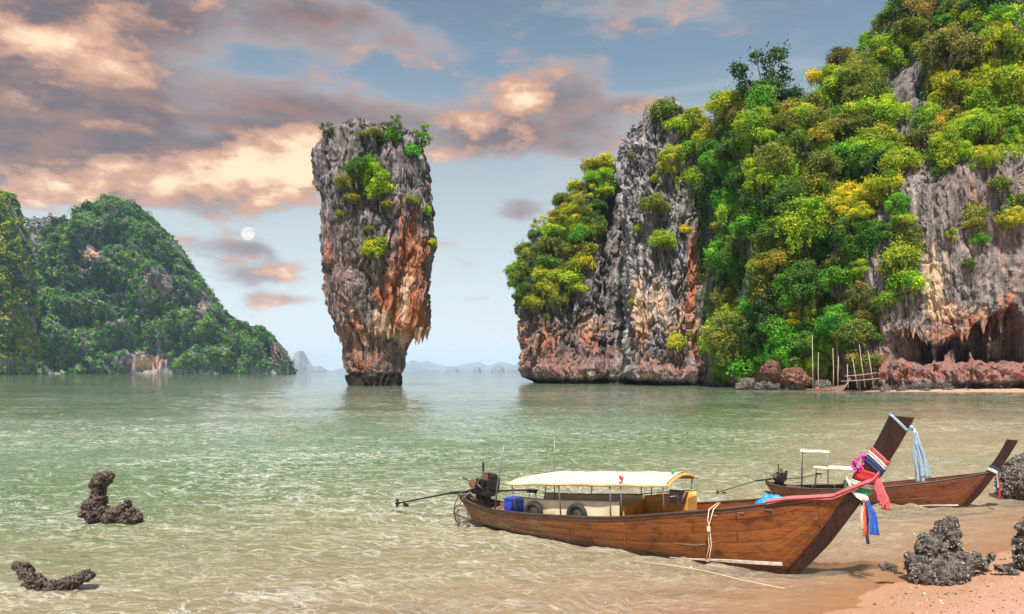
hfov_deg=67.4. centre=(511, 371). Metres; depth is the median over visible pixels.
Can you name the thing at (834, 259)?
tree
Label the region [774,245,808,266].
tree
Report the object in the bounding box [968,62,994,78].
tree
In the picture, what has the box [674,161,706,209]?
tree
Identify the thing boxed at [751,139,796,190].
tree
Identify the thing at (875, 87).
tree
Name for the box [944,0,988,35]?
tree
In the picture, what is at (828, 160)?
tree
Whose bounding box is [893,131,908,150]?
tree
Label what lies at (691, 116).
tree
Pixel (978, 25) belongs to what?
tree
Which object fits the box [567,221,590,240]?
tree
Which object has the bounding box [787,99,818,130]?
tree
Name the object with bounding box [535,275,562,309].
tree
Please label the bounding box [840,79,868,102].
tree
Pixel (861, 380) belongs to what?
bamboo rail
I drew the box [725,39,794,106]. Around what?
tree
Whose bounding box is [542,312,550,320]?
tree
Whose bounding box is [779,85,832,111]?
tree
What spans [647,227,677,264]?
tree
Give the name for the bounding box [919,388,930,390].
boulder
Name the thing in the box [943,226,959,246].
shrub
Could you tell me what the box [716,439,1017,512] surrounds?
longtail boat
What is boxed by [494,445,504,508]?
boat pole
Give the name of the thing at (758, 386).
boulder
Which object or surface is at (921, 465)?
scarf
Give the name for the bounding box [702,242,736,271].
tree
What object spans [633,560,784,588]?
mooring line
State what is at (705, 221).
mountain undergrowth
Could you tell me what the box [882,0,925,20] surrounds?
tree
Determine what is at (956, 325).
cave cliff
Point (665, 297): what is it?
crag
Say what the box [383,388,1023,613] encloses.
ground
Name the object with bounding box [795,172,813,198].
tree
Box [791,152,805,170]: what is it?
tree
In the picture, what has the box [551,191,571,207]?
tree
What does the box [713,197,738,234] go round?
tree
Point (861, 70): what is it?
tree
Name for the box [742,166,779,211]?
tree
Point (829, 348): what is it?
tree
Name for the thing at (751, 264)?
tree
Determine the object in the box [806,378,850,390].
longtail boat
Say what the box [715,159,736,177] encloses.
tree
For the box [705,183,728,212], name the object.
tree
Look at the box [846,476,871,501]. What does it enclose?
knotted cloth
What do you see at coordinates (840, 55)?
tree
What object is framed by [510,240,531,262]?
tree
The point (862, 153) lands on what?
tree
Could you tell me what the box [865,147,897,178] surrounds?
tree
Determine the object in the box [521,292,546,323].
tree
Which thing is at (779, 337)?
tree
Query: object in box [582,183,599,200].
tree
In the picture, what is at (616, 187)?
tree
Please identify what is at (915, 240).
shrub
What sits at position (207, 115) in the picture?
sky
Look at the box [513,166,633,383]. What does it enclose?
cliff
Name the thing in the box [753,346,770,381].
tree
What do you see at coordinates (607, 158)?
tree
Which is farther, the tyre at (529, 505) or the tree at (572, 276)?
the tree at (572, 276)
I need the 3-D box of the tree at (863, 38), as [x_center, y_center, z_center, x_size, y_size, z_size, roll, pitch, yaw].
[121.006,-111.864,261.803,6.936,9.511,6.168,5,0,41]
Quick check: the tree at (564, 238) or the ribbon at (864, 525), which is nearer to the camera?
the ribbon at (864, 525)
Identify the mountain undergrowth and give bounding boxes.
[691,0,1023,384]
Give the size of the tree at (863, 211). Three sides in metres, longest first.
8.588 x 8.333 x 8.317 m
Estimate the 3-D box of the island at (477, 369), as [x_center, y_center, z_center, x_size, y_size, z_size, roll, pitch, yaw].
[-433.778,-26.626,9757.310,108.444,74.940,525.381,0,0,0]
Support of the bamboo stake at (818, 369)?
in the sea water
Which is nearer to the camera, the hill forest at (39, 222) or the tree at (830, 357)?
the tree at (830, 357)
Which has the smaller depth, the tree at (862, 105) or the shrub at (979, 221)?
the shrub at (979, 221)
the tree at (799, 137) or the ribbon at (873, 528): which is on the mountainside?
the tree at (799, 137)
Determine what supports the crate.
on the longtail boat at (791, 537)
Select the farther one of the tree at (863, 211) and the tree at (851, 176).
the tree at (851, 176)
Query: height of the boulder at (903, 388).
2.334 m
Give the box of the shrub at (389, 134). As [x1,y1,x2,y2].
[383,127,403,145]
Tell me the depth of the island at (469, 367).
21081.59 m
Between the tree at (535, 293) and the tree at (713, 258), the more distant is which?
the tree at (535, 293)
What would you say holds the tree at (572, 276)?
on the cliff at (579, 341)
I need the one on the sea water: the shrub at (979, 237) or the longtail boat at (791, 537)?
the longtail boat at (791, 537)
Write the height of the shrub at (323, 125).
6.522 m
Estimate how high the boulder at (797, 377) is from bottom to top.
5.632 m
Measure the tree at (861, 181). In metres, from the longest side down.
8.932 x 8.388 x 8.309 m
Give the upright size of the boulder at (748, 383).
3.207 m
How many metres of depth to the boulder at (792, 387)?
191.27 m
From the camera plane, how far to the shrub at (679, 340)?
247.29 m
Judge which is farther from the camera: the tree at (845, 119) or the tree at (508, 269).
the tree at (508, 269)
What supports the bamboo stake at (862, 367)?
in the sea water
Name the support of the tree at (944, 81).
on the mountainside
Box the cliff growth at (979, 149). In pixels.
[877,143,1023,322]
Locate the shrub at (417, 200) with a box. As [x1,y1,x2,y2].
[412,197,421,209]
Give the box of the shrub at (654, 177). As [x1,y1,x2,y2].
[649,173,661,183]
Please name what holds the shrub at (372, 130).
on the rock tower
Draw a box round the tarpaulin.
[754,494,780,503]
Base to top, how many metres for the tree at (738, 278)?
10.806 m
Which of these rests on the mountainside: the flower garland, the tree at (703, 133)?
the tree at (703, 133)
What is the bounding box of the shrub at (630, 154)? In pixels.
[626,150,636,162]
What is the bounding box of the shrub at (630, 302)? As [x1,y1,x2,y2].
[627,298,634,305]
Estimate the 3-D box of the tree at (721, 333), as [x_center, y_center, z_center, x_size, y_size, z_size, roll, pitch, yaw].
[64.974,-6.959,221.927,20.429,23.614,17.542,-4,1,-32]
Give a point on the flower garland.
(854, 462)
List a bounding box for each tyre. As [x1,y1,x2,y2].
[524,501,542,513]
[566,503,586,515]
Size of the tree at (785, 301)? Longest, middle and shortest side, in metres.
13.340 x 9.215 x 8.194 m
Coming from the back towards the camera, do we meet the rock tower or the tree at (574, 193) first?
the tree at (574, 193)
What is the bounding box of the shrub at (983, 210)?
[977,207,990,218]
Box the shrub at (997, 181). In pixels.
[986,173,1016,199]
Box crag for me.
[613,95,707,385]
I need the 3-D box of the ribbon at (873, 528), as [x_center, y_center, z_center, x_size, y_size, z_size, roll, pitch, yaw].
[7.655,3.094,16.299,0.288,0.721,0.075,0,0,31]
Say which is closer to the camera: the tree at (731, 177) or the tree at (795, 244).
the tree at (795, 244)
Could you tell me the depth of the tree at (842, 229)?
191.59 m
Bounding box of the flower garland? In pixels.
[851,454,866,471]
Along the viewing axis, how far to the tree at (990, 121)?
207.26 m
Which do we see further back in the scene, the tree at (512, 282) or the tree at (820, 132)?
the tree at (512, 282)
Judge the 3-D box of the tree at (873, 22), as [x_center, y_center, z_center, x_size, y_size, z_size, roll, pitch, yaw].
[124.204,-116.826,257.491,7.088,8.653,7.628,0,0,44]
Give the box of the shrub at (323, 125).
[319,121,333,140]
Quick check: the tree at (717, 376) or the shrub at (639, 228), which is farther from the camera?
the shrub at (639, 228)
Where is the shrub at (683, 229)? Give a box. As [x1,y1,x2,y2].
[679,222,691,238]
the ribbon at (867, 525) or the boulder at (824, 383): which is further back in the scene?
the boulder at (824, 383)
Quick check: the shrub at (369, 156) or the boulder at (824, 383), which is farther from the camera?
the shrub at (369, 156)
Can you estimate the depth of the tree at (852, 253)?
191.23 m
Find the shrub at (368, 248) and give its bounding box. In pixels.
[359,235,385,270]
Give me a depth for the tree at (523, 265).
309.44 m
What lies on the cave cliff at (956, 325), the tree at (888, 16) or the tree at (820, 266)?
the tree at (820, 266)
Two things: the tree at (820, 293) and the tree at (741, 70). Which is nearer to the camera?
the tree at (820, 293)
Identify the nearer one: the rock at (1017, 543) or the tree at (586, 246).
the rock at (1017, 543)
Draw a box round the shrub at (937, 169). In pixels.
[930,163,948,176]
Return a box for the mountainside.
[701,0,1023,388]
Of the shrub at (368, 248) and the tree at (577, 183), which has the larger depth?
the tree at (577, 183)
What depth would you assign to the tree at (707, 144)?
248.69 m
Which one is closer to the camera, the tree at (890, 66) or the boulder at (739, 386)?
the boulder at (739, 386)
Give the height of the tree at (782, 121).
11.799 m
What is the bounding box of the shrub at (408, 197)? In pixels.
[405,193,414,203]
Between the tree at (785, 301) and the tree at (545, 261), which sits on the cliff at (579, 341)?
the tree at (545, 261)
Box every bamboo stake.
[812,335,813,387]
[818,352,818,386]
[859,345,865,386]
[868,352,873,387]
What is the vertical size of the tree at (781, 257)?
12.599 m
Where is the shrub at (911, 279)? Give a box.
[884,263,930,306]
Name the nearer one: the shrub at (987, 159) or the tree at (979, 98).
the shrub at (987, 159)
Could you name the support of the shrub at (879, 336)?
on the cave cliff at (956, 325)
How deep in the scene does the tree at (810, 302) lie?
202.84 m
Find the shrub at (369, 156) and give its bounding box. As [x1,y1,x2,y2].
[359,153,376,163]
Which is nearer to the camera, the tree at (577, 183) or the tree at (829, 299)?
the tree at (829, 299)
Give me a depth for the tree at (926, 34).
227.84 m
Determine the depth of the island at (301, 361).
11111.38 m
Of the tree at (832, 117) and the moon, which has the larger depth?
the moon
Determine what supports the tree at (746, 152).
on the mountainside
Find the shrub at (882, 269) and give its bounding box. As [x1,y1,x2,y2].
[875,261,907,286]
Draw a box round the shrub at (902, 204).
[881,188,911,225]
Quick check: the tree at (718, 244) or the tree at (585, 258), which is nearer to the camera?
the tree at (718, 244)
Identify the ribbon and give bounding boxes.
[843,482,872,495]
[849,477,873,490]
[853,469,881,484]
[860,501,863,529]
[862,503,866,536]
[864,454,885,475]
[864,502,869,543]
[866,500,879,534]
[867,450,888,469]
[870,446,890,464]
[888,412,909,431]
[987,467,997,473]
[997,475,1000,498]
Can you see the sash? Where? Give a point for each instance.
(882, 497)
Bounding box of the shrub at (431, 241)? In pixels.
[427,238,437,249]
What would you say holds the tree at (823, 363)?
on the mountainside
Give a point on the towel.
(679, 498)
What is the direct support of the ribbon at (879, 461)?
attached to the longtail boat at (791, 537)
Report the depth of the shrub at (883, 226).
186.58 m
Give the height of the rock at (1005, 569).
0.272 m
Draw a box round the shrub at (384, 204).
[380,199,396,215]
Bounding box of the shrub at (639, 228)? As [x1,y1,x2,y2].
[632,224,643,236]
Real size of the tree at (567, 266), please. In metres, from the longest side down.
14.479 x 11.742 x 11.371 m
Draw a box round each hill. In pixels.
[0,192,38,374]
[24,215,58,254]
[32,194,296,373]
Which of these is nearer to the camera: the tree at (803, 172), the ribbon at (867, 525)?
the ribbon at (867, 525)
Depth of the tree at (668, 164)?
256.65 m
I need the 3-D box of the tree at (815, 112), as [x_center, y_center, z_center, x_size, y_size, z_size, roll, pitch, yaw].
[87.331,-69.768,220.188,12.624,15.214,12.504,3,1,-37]
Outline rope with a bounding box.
[705,502,719,561]
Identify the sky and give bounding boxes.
[0,0,888,370]
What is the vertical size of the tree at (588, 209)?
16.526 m
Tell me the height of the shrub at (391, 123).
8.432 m
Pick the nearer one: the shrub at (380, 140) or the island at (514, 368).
the shrub at (380, 140)
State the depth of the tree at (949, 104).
213.74 m
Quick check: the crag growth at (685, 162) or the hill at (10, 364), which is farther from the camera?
the hill at (10, 364)
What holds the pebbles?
on the ground
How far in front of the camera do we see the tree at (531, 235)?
318.39 m
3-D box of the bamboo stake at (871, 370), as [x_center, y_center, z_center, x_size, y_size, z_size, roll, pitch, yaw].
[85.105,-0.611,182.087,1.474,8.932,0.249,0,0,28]
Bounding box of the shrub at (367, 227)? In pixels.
[362,224,374,235]
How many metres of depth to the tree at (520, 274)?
311.49 m
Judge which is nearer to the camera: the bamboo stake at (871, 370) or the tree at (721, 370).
the bamboo stake at (871, 370)
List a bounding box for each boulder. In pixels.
[735,382,745,389]
[740,378,754,389]
[752,382,763,389]
[759,360,780,378]
[760,380,772,389]
[770,382,779,389]
[780,366,807,387]
[789,384,804,389]
[804,377,812,386]
[814,379,831,387]
[880,385,891,391]
[896,385,907,390]
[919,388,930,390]
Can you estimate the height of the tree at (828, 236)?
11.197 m
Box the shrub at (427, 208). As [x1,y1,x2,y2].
[422,202,431,219]
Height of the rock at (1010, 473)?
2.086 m
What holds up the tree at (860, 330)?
on the cave cliff at (956, 325)
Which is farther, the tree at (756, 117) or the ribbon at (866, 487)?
the tree at (756, 117)
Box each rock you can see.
[11,561,95,590]
[76,470,143,524]
[878,561,898,572]
[902,515,996,585]
[993,563,1019,575]
[994,451,1023,505]
[1011,516,1023,570]
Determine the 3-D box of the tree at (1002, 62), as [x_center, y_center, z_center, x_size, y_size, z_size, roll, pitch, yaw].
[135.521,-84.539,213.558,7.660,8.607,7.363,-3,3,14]
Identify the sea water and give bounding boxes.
[0,372,1023,613]
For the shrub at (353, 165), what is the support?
on the rock tower
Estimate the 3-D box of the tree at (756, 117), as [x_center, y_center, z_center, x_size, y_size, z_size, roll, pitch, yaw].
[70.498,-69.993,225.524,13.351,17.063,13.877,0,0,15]
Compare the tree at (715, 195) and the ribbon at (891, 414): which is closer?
the ribbon at (891, 414)
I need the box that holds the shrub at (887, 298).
[871,287,901,317]
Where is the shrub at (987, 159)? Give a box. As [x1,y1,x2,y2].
[976,146,999,173]
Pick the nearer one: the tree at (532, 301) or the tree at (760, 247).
the tree at (760, 247)
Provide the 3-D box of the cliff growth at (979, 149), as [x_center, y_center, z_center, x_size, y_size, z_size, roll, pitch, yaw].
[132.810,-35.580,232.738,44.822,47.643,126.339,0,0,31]
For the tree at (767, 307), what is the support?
on the mountainside
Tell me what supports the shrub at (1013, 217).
on the cave cliff at (956, 325)
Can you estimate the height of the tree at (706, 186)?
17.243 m
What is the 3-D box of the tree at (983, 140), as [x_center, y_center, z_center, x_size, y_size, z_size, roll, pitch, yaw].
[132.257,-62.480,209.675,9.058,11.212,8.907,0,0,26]
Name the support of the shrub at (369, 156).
on the rock tower
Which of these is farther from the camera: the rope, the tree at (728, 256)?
the tree at (728, 256)
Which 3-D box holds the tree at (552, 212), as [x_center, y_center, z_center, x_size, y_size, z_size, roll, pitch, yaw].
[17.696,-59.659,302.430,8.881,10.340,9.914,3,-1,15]
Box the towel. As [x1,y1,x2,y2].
[669,489,684,503]
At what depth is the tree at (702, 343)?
242.13 m
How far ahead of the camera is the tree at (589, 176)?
303.59 m
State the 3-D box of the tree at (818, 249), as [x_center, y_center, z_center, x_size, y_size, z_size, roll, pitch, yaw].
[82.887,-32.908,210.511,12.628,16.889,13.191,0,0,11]
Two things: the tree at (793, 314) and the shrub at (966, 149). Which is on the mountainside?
the tree at (793, 314)
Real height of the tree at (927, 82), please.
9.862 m
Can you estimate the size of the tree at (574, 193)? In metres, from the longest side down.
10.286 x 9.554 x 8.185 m
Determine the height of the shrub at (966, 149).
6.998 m
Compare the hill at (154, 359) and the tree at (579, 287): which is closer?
the tree at (579, 287)
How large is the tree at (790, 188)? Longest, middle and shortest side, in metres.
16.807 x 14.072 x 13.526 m
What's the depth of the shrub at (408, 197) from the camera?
235.19 m
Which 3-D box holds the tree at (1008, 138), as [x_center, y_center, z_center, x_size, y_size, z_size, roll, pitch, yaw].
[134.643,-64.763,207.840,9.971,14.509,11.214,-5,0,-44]
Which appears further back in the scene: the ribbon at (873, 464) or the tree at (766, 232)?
the tree at (766, 232)
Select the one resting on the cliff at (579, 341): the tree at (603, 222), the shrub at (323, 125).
the tree at (603, 222)
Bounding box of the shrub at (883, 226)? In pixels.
[868,219,894,248]
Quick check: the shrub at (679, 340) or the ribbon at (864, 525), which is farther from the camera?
the shrub at (679, 340)
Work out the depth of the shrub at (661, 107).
259.88 m
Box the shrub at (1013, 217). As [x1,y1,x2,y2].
[991,202,1023,243]
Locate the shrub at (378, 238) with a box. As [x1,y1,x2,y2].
[375,235,389,252]
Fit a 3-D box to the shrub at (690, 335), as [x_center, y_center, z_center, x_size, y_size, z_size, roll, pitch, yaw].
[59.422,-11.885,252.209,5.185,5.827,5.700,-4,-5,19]
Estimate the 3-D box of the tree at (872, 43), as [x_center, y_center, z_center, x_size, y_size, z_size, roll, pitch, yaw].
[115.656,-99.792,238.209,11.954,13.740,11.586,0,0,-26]
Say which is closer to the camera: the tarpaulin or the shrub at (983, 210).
the tarpaulin
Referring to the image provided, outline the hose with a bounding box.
[453,488,471,524]
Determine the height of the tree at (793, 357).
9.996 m
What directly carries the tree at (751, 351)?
on the mountainside
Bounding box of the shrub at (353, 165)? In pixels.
[342,154,370,188]
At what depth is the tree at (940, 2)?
230.51 m
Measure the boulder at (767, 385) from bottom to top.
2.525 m
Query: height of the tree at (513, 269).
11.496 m
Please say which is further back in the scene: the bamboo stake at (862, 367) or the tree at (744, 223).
the tree at (744, 223)
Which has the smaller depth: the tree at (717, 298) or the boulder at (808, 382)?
the boulder at (808, 382)
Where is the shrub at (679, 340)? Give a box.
[666,330,689,358]
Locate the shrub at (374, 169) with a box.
[357,160,389,200]
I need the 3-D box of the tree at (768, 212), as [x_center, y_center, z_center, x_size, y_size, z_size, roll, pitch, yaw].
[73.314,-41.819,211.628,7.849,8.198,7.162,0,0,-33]
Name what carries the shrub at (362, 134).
on the rock tower
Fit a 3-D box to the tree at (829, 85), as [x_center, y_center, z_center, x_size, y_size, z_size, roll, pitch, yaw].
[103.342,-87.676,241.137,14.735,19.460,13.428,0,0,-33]
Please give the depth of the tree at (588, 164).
307.82 m
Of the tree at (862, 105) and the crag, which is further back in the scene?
the crag
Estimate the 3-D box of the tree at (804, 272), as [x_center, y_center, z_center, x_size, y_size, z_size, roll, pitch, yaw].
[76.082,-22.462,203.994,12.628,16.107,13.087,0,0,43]
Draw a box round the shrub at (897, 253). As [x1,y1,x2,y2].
[877,238,921,279]
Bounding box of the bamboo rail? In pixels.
[841,378,880,381]
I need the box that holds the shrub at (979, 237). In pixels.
[968,230,991,252]
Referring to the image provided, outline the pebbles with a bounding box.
[851,551,1023,613]
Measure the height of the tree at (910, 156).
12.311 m
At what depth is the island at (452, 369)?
14037.72 m
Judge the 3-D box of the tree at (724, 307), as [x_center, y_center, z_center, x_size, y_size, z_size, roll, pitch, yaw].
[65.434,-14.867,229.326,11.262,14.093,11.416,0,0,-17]
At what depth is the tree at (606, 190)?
302.51 m
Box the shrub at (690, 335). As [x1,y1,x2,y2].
[685,329,697,343]
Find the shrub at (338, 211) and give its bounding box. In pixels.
[335,208,344,220]
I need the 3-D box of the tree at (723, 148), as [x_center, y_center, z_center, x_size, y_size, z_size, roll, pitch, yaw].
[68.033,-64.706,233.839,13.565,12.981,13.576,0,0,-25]
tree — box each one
[502,261,519,283]
[507,276,524,290]
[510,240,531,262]
[510,267,523,282]
[511,283,529,314]
[516,247,535,275]
[517,265,532,282]
[518,275,536,295]
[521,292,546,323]
[526,226,541,242]
[526,285,540,305]
[529,239,554,255]
[530,215,547,229]
[530,263,550,283]
[533,249,565,271]
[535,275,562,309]
[539,232,564,257]
[540,220,567,246]
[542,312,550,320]
[543,264,561,281]
[544,206,566,226]
[544,286,570,313]
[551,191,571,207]
[553,242,577,265]
[554,253,580,279]
[555,199,583,227]
[555,267,585,295]
[558,218,572,241]
[560,230,572,242]
[563,188,584,204]
[565,177,585,193]
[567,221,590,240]
[567,223,596,250]
[567,237,600,257]
[568,250,596,282]
[568,280,588,301]
[571,194,593,222]
[577,154,607,175]
[580,207,603,227]
[581,169,603,185]
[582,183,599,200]
[587,199,607,215]
[587,221,606,245]
[589,214,607,238]
[594,182,614,200]
[595,150,615,178]
[598,166,615,186]
[604,177,620,205]
[638,191,672,231]
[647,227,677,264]
[655,142,686,180]
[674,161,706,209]
[679,105,710,140]
[690,168,728,220]
[691,122,713,168]
[697,137,723,169]
[697,149,721,173]
[697,310,722,345]
[697,336,712,364]
[701,84,746,138]
[701,308,757,382]
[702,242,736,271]
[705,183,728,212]
[709,137,743,167]
[709,228,732,251]
[709,279,737,309]
[710,116,731,139]
[710,220,728,232]
[710,347,733,376]
[710,369,730,386]
[711,357,730,385]
[712,267,733,298]
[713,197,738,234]
[713,301,738,341]
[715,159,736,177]
[717,241,747,275]
[720,191,740,214]
[723,159,746,196]
[724,203,767,257]
[724,351,761,381]
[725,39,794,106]
[725,102,745,126]
[726,229,749,258]
[729,103,776,157]
[730,261,745,294]
[735,189,770,232]
[735,295,756,321]
[738,317,769,353]
[739,152,766,177]
[741,144,753,158]
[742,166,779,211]
[744,76,780,117]
[744,339,757,358]
[745,256,759,275]
[745,258,776,307]
[746,215,787,264]
[747,246,801,275]
[749,283,785,336]
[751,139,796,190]
[752,237,789,261]
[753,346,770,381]
[756,309,790,337]
[759,130,777,143]
[760,178,804,220]
[760,315,800,374]
[761,99,782,115]
[762,206,782,218]
[764,108,804,136]
[769,153,802,202]
[770,170,803,205]
[770,268,800,316]
[771,190,838,260]
[773,257,820,316]
[774,123,812,155]
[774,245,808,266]
[774,345,801,368]
[775,82,807,105]
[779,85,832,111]
[781,291,819,329]
[783,235,803,253]
[783,311,802,329]
[783,357,803,368]
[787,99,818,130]
[788,312,815,356]
[788,329,823,368]
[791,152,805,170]
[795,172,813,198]
[795,303,822,331]
[798,148,845,180]
[798,165,816,175]
[799,117,834,152]
[799,227,831,273]
[799,349,832,387]
[801,100,840,141]
[801,277,825,300]
[802,59,837,89]
[804,169,833,198]
[805,332,841,375]
[811,63,856,106]
[811,137,832,152]
[813,297,862,368]
[815,246,829,261]
[816,175,842,197]
[816,256,827,278]
[816,262,861,317]
[817,348,841,378]
[818,224,838,252]
[819,291,835,310]
[820,190,857,242]
[821,247,850,294]
[823,43,857,64]
[826,138,855,180]
[827,114,842,130]
[827,179,863,212]
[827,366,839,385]
[830,55,891,104]
[831,108,861,144]
[831,316,879,352]
[831,336,852,356]
[832,210,864,248]
[836,125,855,146]
[837,94,877,121]
[837,129,907,182]
[837,229,863,269]
[838,165,862,188]
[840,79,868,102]
[842,279,879,317]
[843,345,885,389]
[844,111,880,135]
[845,199,875,226]
[846,50,859,65]
[846,256,871,282]
[848,307,879,323]
[851,168,876,183]
[852,185,886,219]
[853,119,903,147]
[853,216,881,263]
[856,30,873,51]
[856,163,905,220]
[858,45,889,64]
[863,28,896,59]
[863,73,897,114]
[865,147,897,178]
[867,90,912,127]
[870,11,888,30]
[876,60,895,80]
[877,0,919,38]
[877,143,923,175]
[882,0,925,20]
[883,32,921,70]
[889,12,940,46]
[893,0,949,35]
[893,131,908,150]
[902,120,939,158]
[909,99,943,139]
[914,20,986,92]
[918,25,940,49]
[922,70,948,90]
[923,123,963,175]
[925,87,950,115]
[927,68,982,112]
[929,0,951,22]
[929,9,960,30]
[929,107,965,143]
[930,54,957,73]
[931,114,985,147]
[935,0,970,24]
[936,90,973,120]
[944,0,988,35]
[951,68,972,86]
[951,69,988,95]
[956,102,1007,145]
[958,0,1019,24]
[958,34,1001,70]
[960,82,1005,115]
[964,17,996,67]
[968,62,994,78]
[975,22,1023,68]
[976,1,1023,52]
[977,59,1023,126]
[977,123,1013,147]
[978,17,1015,37]
[979,86,1021,123]
[981,0,1017,26]
[985,51,1013,69]
[992,104,1023,147]
[999,34,1023,61]
[1000,91,1023,128]
[1013,61,1023,68]
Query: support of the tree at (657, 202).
on the crag
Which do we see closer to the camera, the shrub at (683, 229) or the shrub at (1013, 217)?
the shrub at (1013, 217)
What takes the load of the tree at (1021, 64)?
on the mountainside
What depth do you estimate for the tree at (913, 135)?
212.81 m
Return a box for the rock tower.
[310,116,437,385]
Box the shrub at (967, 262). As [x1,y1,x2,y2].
[961,257,977,272]
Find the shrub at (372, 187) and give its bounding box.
[363,174,394,211]
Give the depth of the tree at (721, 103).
245.11 m
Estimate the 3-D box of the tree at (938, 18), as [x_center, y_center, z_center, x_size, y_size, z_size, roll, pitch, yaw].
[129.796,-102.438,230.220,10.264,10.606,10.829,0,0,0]
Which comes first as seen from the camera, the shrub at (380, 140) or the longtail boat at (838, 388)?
the longtail boat at (838, 388)
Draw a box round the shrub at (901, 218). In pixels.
[890,208,918,236]
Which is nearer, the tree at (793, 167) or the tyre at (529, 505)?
the tyre at (529, 505)
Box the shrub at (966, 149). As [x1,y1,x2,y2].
[953,138,973,163]
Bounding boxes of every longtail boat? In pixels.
[395,415,914,578]
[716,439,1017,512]
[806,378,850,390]
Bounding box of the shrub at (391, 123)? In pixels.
[386,113,402,140]
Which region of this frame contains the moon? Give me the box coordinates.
[241,227,254,239]
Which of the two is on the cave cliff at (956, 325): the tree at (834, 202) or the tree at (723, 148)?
the tree at (834, 202)
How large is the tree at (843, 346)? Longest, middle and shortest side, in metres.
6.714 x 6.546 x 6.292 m
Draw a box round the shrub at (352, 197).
[343,190,361,210]
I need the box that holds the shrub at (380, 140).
[376,135,386,149]
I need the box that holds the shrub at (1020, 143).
[1005,132,1023,146]
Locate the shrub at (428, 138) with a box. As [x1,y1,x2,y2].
[412,123,433,149]
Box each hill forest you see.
[0,188,44,374]
[25,216,47,259]
[32,191,297,373]
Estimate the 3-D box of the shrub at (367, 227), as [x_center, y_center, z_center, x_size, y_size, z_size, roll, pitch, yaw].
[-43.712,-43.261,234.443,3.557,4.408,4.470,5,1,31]
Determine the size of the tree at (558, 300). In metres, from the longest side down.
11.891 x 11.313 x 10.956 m
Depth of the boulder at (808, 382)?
190.75 m
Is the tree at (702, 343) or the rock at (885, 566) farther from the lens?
the tree at (702, 343)
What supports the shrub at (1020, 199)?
on the cave cliff at (956, 325)
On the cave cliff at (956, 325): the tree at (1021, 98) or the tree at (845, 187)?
the tree at (845, 187)
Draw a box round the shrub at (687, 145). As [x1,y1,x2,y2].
[677,137,701,167]
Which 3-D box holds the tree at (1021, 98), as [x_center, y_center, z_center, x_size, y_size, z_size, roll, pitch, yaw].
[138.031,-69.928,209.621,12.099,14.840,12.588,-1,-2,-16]
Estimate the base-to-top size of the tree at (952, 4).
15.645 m
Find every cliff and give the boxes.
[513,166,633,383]
[820,150,1023,389]
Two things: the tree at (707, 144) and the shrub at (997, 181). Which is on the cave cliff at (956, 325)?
the shrub at (997, 181)
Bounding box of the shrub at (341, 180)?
[332,171,355,192]
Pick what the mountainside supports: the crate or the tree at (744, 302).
the tree at (744, 302)
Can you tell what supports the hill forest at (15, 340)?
on the hill at (10, 364)
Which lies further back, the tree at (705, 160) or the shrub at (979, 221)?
the tree at (705, 160)
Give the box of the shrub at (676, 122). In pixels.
[661,112,689,143]
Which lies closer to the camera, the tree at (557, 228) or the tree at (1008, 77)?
the tree at (1008, 77)
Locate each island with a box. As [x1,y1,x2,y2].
[291,351,331,371]
[332,361,513,371]
[403,360,445,371]
[445,367,460,371]
[474,367,481,371]
[491,365,504,371]
[507,364,518,371]
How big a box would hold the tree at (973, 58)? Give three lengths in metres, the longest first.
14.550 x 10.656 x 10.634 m
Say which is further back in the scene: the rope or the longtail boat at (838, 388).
the longtail boat at (838, 388)
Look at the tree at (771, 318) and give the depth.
204.90 m
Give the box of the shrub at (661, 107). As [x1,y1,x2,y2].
[645,92,682,130]
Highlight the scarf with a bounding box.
[909,425,931,481]
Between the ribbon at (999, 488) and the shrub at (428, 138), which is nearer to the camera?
the ribbon at (999, 488)
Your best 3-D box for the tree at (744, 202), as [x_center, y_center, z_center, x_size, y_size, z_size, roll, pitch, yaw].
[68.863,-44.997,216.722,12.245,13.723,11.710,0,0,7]
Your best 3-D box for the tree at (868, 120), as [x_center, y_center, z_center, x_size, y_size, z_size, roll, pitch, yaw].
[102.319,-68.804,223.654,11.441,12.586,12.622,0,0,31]
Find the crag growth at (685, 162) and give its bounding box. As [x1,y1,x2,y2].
[653,115,699,228]
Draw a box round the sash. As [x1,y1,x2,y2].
[765,472,890,509]
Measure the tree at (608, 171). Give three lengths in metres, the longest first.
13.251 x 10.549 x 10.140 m
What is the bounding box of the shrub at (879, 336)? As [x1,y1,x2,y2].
[870,331,883,347]
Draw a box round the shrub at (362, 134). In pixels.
[358,129,369,143]
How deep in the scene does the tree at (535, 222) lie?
337.20 m
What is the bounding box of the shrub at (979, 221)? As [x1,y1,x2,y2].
[961,213,986,235]
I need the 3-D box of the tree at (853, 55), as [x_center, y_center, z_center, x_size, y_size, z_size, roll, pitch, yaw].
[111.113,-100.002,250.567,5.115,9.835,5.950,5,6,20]
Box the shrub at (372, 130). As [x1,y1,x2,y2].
[366,125,383,143]
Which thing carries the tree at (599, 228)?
on the cliff at (579, 341)
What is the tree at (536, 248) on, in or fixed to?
on the cliff at (579, 341)
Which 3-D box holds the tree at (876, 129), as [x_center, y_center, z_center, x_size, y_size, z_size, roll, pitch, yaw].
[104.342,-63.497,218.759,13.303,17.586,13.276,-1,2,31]
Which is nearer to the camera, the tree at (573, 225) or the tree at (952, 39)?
the tree at (952, 39)
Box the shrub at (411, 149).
[404,141,421,163]
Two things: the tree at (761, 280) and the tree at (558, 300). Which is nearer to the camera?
the tree at (761, 280)
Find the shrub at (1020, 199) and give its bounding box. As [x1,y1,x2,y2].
[1009,188,1023,206]
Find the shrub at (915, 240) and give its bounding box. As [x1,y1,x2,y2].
[903,223,921,249]
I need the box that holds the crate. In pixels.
[503,496,529,511]
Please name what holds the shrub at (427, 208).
on the rock tower
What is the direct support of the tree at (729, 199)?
on the mountainside

